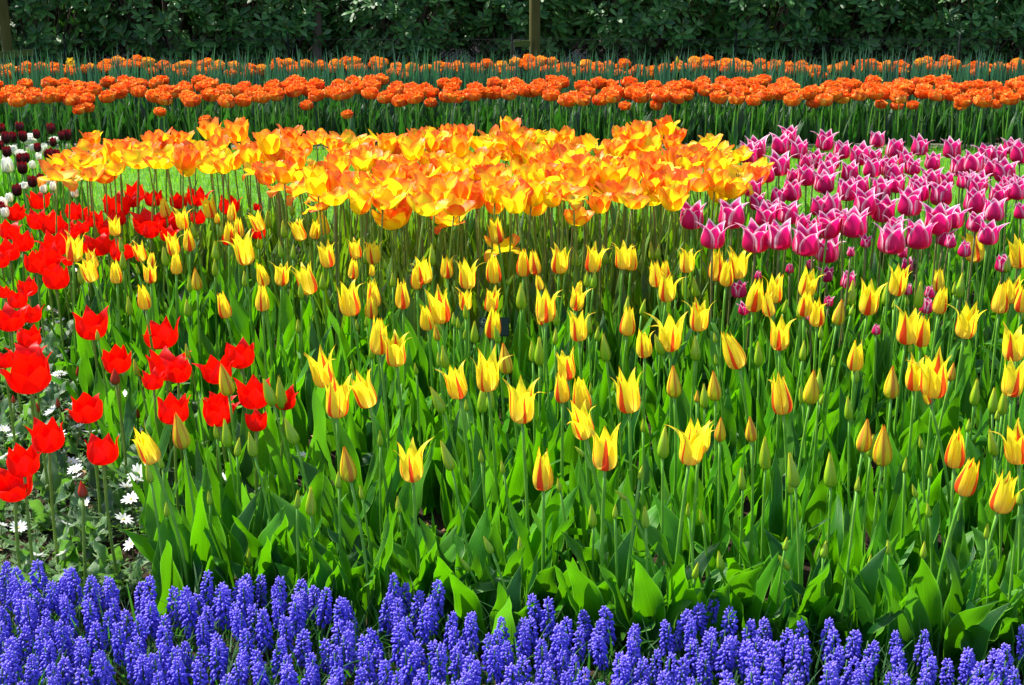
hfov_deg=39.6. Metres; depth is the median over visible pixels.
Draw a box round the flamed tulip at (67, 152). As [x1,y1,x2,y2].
[47,149,75,223]
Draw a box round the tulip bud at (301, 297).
[277,282,333,392]
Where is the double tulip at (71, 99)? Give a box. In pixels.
[62,93,79,146]
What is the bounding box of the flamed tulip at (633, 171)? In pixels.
[593,157,641,296]
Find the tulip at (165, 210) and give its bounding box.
[159,198,186,299]
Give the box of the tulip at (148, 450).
[133,426,202,606]
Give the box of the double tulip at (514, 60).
[509,57,520,64]
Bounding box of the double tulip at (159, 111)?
[149,107,166,133]
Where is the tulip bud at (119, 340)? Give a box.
[111,296,143,391]
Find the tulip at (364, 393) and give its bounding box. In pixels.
[339,369,441,538]
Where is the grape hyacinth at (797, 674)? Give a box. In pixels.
[786,668,801,684]
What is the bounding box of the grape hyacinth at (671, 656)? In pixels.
[662,652,677,684]
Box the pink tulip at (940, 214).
[918,201,959,321]
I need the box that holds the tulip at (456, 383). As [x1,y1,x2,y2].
[435,359,534,549]
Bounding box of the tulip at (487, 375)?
[470,344,528,544]
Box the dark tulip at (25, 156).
[20,152,29,224]
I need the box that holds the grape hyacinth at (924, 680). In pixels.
[916,669,931,684]
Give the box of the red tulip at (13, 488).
[0,468,47,602]
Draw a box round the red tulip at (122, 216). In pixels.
[108,209,135,291]
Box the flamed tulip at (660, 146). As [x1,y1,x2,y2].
[631,141,666,260]
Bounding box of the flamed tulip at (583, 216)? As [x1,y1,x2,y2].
[553,207,593,318]
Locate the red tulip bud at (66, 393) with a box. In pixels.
[59,366,78,397]
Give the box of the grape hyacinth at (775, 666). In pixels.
[760,654,781,684]
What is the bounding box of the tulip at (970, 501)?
[923,393,984,534]
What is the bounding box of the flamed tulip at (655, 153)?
[641,149,671,265]
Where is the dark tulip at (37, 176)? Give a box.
[30,173,52,238]
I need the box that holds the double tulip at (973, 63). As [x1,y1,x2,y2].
[971,60,980,69]
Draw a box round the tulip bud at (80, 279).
[52,268,85,368]
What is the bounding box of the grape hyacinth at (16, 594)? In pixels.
[12,591,26,647]
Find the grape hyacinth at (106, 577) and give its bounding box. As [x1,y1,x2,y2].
[102,576,119,610]
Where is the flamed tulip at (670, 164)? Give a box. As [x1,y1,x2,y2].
[638,156,685,277]
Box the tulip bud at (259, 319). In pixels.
[253,238,266,332]
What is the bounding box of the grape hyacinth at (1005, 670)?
[993,653,1009,684]
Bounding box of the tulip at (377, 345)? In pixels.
[370,317,410,487]
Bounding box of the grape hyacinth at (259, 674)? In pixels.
[251,662,269,684]
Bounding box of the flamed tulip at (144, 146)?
[132,141,165,248]
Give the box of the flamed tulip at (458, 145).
[445,134,473,260]
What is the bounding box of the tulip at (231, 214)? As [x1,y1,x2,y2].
[202,201,236,296]
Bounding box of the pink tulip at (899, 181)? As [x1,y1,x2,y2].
[886,172,906,281]
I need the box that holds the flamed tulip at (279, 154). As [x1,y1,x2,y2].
[262,147,293,254]
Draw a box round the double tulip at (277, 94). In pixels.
[269,87,284,133]
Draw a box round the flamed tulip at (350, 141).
[329,129,366,238]
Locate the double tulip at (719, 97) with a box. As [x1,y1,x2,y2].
[705,89,728,135]
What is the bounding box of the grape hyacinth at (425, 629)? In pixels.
[415,605,432,684]
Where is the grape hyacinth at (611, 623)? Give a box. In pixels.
[598,605,616,674]
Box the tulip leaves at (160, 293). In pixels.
[0,175,270,369]
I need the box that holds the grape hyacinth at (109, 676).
[96,649,116,684]
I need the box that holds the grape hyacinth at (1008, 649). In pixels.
[997,642,1014,681]
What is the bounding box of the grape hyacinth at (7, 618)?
[0,606,15,638]
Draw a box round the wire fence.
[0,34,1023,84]
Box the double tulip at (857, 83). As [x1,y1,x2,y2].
[850,78,862,109]
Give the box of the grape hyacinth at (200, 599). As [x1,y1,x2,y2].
[190,593,206,662]
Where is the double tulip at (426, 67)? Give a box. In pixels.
[421,64,431,71]
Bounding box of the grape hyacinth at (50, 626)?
[41,618,57,652]
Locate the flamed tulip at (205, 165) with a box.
[196,150,245,259]
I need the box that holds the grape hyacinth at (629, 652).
[627,637,642,682]
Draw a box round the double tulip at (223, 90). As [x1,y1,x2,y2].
[213,86,229,128]
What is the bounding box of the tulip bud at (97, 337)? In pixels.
[92,330,136,439]
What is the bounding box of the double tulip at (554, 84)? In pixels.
[544,81,561,127]
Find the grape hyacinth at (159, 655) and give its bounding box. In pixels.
[156,643,170,684]
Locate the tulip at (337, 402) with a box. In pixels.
[289,373,361,555]
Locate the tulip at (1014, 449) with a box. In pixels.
[990,418,1023,588]
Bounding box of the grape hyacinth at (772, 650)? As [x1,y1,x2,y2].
[761,639,783,681]
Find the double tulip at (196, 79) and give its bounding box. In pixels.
[191,74,209,109]
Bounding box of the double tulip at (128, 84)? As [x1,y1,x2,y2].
[118,79,136,137]
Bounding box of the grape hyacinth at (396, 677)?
[391,670,403,684]
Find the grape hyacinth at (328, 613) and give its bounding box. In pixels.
[316,587,332,640]
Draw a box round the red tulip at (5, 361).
[0,350,54,468]
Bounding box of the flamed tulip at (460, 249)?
[452,181,476,292]
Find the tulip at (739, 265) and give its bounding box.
[713,246,765,375]
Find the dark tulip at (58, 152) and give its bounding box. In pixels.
[48,149,60,212]
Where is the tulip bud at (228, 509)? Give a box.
[219,437,251,552]
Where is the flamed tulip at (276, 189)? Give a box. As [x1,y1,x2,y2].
[261,180,293,293]
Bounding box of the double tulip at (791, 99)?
[783,91,808,150]
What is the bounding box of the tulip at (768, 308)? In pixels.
[761,291,800,425]
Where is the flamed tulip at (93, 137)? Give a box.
[79,130,101,207]
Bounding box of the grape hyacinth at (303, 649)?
[293,629,312,666]
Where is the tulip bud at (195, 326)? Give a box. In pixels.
[187,275,202,359]
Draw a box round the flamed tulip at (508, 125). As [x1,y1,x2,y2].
[495,116,520,224]
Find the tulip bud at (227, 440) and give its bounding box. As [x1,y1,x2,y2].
[222,418,270,517]
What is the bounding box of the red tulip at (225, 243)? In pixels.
[222,234,232,274]
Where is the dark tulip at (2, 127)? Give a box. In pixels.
[0,123,20,194]
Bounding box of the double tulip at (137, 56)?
[133,55,141,61]
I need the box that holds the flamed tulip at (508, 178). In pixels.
[502,175,521,294]
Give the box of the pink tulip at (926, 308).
[919,297,953,356]
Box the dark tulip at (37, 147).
[33,142,41,190]
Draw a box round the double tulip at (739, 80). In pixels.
[729,77,745,114]
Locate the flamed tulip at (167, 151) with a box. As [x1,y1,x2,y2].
[153,144,200,278]
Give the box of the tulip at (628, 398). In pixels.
[567,367,672,548]
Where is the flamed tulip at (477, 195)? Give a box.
[467,187,488,349]
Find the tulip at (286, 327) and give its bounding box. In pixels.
[267,261,294,383]
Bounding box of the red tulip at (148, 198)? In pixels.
[144,189,162,214]
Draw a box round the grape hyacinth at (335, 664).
[329,645,343,679]
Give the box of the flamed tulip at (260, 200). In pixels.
[245,143,264,218]
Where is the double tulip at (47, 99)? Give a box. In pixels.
[40,90,63,148]
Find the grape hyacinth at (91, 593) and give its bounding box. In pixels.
[83,575,99,610]
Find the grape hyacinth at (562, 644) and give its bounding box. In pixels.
[549,623,571,670]
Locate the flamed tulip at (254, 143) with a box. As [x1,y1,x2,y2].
[251,141,294,251]
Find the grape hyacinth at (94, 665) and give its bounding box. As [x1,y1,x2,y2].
[91,652,107,684]
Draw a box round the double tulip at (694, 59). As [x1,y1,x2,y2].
[688,56,701,95]
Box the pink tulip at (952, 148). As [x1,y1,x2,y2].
[934,136,961,250]
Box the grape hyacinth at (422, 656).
[409,641,427,682]
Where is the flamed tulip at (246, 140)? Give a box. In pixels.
[229,136,272,228]
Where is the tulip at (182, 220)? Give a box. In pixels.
[170,206,219,303]
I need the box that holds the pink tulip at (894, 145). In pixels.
[885,138,903,223]
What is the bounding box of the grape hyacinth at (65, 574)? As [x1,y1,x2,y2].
[59,569,73,605]
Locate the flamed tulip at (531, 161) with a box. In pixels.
[529,156,565,281]
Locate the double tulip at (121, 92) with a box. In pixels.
[109,85,127,139]
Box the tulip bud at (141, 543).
[121,503,169,562]
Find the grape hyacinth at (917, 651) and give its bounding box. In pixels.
[913,629,928,684]
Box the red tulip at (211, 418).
[202,398,259,494]
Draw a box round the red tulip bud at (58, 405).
[55,398,84,437]
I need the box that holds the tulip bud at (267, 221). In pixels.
[251,209,270,270]
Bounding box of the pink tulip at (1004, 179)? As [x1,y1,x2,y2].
[996,175,1013,284]
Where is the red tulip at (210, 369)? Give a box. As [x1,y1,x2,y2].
[192,354,232,484]
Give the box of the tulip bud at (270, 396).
[255,378,319,512]
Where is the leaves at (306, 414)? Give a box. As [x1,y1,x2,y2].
[42,231,1023,671]
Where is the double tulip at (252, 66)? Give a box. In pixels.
[245,63,255,79]
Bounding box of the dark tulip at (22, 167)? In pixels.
[17,161,30,251]
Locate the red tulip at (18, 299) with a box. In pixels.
[0,289,52,403]
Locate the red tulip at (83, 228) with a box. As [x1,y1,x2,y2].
[74,220,90,306]
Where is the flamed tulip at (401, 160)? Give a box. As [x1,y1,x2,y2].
[386,154,418,259]
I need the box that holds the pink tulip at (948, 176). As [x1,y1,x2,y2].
[929,171,955,271]
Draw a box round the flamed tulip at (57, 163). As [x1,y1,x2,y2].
[42,156,72,279]
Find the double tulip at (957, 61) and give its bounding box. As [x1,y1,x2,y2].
[948,59,961,67]
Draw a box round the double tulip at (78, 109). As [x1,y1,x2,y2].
[72,104,91,138]
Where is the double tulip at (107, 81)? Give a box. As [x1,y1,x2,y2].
[99,76,123,108]
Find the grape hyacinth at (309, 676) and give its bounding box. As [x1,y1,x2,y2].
[300,664,316,684]
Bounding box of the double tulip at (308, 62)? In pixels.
[300,59,309,66]
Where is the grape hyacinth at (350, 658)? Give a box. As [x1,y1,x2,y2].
[337,629,355,678]
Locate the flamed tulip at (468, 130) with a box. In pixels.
[453,123,474,246]
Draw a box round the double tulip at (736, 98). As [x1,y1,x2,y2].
[722,92,744,149]
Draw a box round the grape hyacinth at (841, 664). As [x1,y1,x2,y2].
[828,646,844,678]
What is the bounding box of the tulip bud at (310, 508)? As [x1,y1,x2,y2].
[273,486,356,630]
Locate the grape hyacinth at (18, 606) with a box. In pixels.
[14,599,35,640]
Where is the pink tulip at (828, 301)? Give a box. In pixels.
[796,295,834,366]
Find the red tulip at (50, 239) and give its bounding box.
[34,228,71,334]
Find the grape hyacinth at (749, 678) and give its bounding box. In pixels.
[744,666,761,684]
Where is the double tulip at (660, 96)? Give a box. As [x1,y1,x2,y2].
[651,88,670,123]
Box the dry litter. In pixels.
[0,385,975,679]
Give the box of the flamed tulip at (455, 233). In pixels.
[435,151,467,258]
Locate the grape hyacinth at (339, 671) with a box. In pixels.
[334,667,345,684]
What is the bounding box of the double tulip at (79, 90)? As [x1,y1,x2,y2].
[69,85,96,138]
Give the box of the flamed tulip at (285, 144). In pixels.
[280,138,296,242]
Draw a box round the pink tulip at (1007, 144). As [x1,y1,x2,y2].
[995,137,1019,246]
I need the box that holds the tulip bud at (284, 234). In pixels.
[281,220,287,291]
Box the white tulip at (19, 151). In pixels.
[15,149,31,209]
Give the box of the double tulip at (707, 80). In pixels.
[695,75,710,104]
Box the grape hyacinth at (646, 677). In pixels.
[631,656,649,684]
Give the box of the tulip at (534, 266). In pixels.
[529,249,571,373]
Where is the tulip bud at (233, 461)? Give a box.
[227,423,241,481]
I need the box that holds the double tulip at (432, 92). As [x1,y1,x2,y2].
[425,85,445,127]
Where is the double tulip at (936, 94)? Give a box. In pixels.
[922,88,944,147]
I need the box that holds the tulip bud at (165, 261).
[162,247,171,318]
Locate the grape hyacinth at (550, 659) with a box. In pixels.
[535,652,552,683]
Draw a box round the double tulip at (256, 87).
[248,84,265,132]
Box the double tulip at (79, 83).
[71,80,86,126]
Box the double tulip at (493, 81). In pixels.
[487,76,501,112]
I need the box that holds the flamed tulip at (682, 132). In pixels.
[658,126,686,225]
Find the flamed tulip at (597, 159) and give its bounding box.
[595,154,622,266]
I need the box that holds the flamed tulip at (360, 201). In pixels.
[347,188,374,331]
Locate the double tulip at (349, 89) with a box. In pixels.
[338,85,354,132]
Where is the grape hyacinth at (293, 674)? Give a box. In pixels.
[279,662,298,684]
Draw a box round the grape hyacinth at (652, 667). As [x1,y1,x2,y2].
[648,648,662,684]
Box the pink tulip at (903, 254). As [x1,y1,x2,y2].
[898,247,914,302]
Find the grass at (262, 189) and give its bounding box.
[0,142,1023,232]
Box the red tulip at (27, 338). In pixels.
[16,324,59,445]
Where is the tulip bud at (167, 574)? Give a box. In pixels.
[146,462,183,625]
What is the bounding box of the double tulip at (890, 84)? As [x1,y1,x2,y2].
[882,82,892,112]
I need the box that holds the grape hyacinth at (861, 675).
[851,669,865,684]
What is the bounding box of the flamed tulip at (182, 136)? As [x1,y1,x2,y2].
[167,128,197,226]
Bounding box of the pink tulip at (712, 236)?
[695,218,750,391]
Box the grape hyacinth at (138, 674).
[133,654,151,684]
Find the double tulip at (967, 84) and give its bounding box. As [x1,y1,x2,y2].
[960,80,971,121]
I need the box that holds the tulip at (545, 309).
[535,287,569,431]
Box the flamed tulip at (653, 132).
[648,126,668,220]
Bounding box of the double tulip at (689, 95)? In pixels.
[677,88,694,144]
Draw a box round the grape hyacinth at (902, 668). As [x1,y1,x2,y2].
[894,664,907,684]
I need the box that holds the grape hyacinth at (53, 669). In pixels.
[45,662,61,684]
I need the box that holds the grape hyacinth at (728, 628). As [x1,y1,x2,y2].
[719,605,738,660]
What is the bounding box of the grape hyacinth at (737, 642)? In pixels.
[726,635,741,679]
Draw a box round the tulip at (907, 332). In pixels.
[873,304,929,450]
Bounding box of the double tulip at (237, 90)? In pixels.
[231,84,248,142]
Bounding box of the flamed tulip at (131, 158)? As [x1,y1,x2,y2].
[120,146,160,289]
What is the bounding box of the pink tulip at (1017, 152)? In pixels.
[1007,139,1023,244]
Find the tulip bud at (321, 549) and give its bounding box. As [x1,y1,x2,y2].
[309,471,364,600]
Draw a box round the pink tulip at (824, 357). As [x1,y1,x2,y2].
[799,316,834,376]
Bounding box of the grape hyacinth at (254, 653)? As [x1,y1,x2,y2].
[250,648,266,684]
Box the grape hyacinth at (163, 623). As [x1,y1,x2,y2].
[158,613,173,656]
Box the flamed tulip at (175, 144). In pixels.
[168,143,180,241]
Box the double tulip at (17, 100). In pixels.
[7,93,27,150]
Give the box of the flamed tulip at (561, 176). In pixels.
[548,170,579,284]
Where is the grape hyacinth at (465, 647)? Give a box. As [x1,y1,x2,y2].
[455,639,473,672]
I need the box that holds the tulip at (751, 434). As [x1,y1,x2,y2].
[732,417,817,568]
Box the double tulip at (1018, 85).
[1010,81,1023,123]
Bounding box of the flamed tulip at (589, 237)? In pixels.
[572,185,602,282]
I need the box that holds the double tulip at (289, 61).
[282,58,294,65]
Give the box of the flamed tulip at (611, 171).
[593,160,627,296]
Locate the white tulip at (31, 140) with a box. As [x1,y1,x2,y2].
[20,133,38,190]
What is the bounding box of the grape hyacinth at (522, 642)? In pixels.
[516,626,530,673]
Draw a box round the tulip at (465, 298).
[440,286,486,373]
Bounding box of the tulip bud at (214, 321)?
[209,258,228,356]
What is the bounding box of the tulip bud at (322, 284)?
[308,272,367,359]
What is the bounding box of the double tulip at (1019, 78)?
[1014,75,1023,111]
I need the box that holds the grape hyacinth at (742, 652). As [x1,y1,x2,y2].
[738,639,754,679]
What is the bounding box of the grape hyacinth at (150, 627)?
[144,600,159,652]
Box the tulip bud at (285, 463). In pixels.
[263,405,290,513]
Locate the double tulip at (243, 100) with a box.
[234,93,251,136]
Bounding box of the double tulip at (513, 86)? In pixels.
[506,83,518,107]
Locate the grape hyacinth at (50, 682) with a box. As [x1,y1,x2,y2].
[47,676,59,684]
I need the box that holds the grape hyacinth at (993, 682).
[989,680,998,684]
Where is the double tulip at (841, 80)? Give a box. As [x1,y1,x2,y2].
[836,77,853,111]
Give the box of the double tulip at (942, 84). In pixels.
[935,80,951,115]
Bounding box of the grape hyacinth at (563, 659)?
[556,649,569,684]
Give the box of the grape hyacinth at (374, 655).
[367,647,382,684]
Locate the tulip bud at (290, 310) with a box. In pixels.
[279,244,312,361]
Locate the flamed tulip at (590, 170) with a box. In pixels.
[581,162,604,292]
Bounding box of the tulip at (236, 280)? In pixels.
[231,217,255,314]
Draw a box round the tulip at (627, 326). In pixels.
[620,306,640,449]
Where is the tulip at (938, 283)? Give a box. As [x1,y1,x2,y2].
[905,267,961,369]
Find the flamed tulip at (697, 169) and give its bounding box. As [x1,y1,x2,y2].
[669,165,701,301]
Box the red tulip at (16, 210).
[5,202,28,275]
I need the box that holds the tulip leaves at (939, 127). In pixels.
[0,88,1023,142]
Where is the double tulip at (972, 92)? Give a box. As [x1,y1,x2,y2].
[961,88,980,148]
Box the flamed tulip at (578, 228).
[570,136,597,233]
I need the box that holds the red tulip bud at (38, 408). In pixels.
[29,403,39,437]
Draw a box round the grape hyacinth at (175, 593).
[166,586,181,647]
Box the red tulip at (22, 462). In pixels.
[0,442,77,602]
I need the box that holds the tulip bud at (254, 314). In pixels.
[225,271,260,378]
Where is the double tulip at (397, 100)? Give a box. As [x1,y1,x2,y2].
[391,94,414,135]
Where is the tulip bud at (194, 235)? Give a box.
[191,223,209,310]
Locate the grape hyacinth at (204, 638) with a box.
[195,614,211,684]
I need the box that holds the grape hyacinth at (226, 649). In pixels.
[210,632,232,680]
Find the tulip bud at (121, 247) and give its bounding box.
[119,237,137,317]
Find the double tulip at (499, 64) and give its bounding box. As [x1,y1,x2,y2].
[495,60,506,67]
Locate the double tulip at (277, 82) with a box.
[263,79,282,124]
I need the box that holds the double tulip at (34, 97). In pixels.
[25,91,43,144]
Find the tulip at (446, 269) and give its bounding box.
[441,255,465,344]
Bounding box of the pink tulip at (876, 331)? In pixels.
[841,324,886,435]
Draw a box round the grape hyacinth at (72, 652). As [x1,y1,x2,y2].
[69,636,88,682]
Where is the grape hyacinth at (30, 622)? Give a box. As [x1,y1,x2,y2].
[20,597,39,675]
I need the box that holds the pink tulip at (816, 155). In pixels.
[794,148,824,227]
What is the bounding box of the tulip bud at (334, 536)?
[327,486,378,616]
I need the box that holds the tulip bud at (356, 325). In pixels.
[355,320,358,407]
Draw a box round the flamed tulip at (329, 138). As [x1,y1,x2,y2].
[303,128,348,235]
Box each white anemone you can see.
[0,425,8,457]
[0,522,6,559]
[10,520,26,570]
[44,405,55,418]
[51,370,60,388]
[56,370,67,402]
[56,545,70,570]
[67,457,80,467]
[67,463,81,484]
[73,423,82,447]
[78,496,90,508]
[115,512,133,564]
[118,482,131,517]
[120,491,137,530]
[123,538,135,590]
[127,463,144,499]
[131,476,143,509]
[296,451,309,457]
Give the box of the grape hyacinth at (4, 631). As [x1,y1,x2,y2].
[0,621,9,677]
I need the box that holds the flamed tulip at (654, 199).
[641,191,686,320]
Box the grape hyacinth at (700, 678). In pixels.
[696,651,712,684]
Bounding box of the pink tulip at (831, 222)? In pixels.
[806,208,846,373]
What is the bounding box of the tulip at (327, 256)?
[315,240,364,345]
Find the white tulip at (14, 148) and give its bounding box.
[9,145,21,200]
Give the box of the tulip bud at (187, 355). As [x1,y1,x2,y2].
[185,344,219,489]
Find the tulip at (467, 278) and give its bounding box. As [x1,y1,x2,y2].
[455,257,484,356]
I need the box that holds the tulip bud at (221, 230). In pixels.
[219,222,251,281]
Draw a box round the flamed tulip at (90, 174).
[73,164,109,299]
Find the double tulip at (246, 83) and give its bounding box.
[237,81,256,115]
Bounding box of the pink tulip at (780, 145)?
[762,132,789,200]
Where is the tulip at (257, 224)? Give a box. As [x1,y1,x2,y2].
[247,210,297,333]
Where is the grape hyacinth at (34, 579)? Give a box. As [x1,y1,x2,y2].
[29,559,48,602]
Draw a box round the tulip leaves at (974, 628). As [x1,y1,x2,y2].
[215,503,1023,684]
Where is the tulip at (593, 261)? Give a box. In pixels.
[562,241,609,370]
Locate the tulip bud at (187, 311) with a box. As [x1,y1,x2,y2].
[181,298,194,379]
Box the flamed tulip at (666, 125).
[654,115,679,235]
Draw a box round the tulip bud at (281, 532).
[247,432,294,558]
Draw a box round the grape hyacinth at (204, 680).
[189,660,208,684]
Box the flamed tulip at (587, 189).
[574,184,601,339]
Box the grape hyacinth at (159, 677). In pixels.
[151,670,165,684]
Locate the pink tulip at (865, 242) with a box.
[850,233,891,349]
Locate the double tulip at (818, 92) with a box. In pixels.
[808,86,821,142]
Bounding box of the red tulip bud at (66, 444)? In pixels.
[44,414,75,451]
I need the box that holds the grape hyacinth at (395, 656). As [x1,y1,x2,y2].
[389,623,408,668]
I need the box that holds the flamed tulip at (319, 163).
[307,158,332,245]
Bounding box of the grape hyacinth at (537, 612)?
[526,593,542,660]
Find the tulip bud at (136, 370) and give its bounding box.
[133,359,162,429]
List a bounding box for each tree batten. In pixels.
[0,49,34,58]
[514,40,529,46]
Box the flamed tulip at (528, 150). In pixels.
[519,141,543,283]
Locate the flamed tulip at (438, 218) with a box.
[430,213,456,294]
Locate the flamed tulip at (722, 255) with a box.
[721,170,738,295]
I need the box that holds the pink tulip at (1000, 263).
[993,253,1009,365]
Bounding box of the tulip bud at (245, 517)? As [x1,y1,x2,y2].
[181,491,259,596]
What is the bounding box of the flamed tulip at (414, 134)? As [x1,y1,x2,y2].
[406,126,424,229]
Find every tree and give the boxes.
[0,0,15,84]
[312,0,321,71]
[529,0,539,76]
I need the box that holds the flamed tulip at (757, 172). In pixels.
[722,163,770,314]
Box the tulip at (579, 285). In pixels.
[556,281,581,354]
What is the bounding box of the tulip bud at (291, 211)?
[266,205,303,265]
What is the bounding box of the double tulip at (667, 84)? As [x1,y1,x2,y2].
[664,80,675,111]
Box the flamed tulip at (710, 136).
[698,133,722,222]
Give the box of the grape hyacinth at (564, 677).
[560,671,574,684]
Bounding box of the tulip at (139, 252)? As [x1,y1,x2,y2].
[130,240,175,322]
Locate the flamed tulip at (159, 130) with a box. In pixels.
[154,127,172,208]
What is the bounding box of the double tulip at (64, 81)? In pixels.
[56,77,72,106]
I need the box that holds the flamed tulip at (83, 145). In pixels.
[69,139,107,262]
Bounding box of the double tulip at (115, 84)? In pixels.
[110,82,132,138]
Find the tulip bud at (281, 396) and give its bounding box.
[276,375,307,500]
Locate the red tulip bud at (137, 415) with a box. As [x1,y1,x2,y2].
[136,408,139,432]
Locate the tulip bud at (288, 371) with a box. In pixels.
[279,320,308,391]
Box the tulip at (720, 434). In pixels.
[694,417,732,585]
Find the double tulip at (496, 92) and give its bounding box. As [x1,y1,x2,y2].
[486,86,504,130]
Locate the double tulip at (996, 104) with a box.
[983,99,1002,146]
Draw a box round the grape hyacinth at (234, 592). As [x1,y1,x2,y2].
[230,579,245,610]
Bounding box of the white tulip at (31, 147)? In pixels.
[28,143,39,190]
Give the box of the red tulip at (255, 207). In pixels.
[253,203,261,213]
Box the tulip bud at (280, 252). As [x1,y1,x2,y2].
[269,241,293,343]
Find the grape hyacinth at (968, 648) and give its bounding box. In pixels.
[957,647,976,684]
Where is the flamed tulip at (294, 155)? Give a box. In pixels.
[282,148,317,267]
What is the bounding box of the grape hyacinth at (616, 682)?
[613,679,622,684]
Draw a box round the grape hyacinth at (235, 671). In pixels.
[231,653,247,684]
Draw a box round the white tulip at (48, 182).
[46,175,66,255]
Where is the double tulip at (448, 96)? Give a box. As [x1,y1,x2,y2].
[438,89,456,126]
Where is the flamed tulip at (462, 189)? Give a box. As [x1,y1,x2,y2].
[450,180,473,321]
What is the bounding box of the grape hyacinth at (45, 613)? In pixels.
[41,609,55,642]
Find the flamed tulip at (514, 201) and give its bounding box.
[499,185,530,338]
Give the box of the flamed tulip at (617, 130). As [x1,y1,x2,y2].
[612,125,641,233]
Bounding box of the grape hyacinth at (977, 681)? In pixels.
[970,676,982,684]
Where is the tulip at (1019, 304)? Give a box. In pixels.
[995,285,1023,428]
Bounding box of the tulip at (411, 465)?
[375,437,469,618]
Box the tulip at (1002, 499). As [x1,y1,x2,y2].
[940,470,1023,652]
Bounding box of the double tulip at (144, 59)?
[143,57,154,67]
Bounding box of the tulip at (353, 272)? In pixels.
[327,259,377,377]
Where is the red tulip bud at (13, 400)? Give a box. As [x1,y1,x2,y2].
[11,395,26,443]
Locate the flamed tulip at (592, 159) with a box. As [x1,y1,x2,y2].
[564,154,594,254]
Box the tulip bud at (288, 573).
[274,489,313,626]
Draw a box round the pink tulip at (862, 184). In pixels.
[844,174,869,319]
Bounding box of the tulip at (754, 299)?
[746,278,767,427]
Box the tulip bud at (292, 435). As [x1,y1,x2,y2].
[271,417,329,565]
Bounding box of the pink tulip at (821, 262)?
[815,173,848,303]
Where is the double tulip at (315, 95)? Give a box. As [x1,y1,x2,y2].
[308,89,330,145]
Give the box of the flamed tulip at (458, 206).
[440,192,475,335]
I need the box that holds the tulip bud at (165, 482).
[154,458,174,540]
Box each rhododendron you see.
[0,0,148,79]
[8,0,26,30]
[66,0,267,84]
[149,1,242,54]
[174,0,366,80]
[284,0,424,63]
[321,0,480,81]
[428,0,606,80]
[479,0,578,62]
[544,0,747,79]
[621,0,731,64]
[644,0,855,76]
[772,0,957,78]
[808,2,885,65]
[869,0,1023,81]
[969,0,1023,60]
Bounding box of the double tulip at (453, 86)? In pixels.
[442,82,459,124]
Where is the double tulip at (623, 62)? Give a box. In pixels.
[618,58,630,70]
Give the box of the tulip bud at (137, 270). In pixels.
[136,264,150,348]
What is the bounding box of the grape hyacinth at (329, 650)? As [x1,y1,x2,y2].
[319,638,333,682]
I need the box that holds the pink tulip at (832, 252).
[814,233,851,325]
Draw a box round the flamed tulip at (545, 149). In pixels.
[537,143,560,251]
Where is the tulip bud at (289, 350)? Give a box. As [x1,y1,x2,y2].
[257,284,295,374]
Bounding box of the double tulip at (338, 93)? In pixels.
[330,87,349,135]
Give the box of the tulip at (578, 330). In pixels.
[567,310,599,467]
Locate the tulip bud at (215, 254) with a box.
[208,241,221,346]
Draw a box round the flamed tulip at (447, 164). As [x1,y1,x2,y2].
[436,156,467,258]
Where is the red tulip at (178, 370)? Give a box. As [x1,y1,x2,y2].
[160,355,192,482]
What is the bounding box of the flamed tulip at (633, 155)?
[609,151,643,285]
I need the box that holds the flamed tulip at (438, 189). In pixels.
[413,172,457,326]
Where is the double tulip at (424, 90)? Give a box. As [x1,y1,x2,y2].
[407,85,427,129]
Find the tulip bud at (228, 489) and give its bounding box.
[205,424,240,517]
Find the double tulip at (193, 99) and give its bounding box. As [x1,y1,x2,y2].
[181,92,203,140]
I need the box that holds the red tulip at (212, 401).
[194,391,260,492]
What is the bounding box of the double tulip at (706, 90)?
[694,83,714,137]
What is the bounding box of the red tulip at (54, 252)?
[34,241,70,353]
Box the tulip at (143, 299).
[137,284,169,399]
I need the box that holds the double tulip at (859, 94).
[848,87,867,149]
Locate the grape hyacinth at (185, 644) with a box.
[180,641,193,683]
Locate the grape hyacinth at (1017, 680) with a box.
[1007,666,1021,684]
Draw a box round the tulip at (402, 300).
[386,278,415,430]
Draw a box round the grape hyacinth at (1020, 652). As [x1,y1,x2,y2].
[1015,624,1023,682]
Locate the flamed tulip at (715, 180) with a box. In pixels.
[681,168,729,322]
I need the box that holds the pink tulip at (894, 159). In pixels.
[879,154,897,281]
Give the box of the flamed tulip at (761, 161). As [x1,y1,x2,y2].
[732,157,774,270]
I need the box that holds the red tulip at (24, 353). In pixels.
[3,341,69,478]
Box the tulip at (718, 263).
[689,248,733,367]
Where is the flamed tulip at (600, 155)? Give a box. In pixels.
[578,150,603,246]
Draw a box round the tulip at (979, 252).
[955,232,1002,358]
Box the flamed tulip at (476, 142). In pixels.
[468,135,496,251]
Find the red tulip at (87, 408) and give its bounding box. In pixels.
[64,392,114,542]
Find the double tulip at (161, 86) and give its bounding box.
[151,84,168,121]
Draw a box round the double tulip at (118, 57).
[111,55,124,64]
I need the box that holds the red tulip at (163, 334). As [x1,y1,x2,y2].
[144,316,197,444]
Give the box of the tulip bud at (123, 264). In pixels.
[97,251,144,330]
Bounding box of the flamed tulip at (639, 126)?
[625,120,651,240]
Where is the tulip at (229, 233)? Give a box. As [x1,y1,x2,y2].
[209,220,242,343]
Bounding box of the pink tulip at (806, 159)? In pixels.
[794,153,811,274]
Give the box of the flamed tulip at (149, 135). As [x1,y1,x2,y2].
[140,130,171,228]
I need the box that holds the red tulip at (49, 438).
[7,416,78,580]

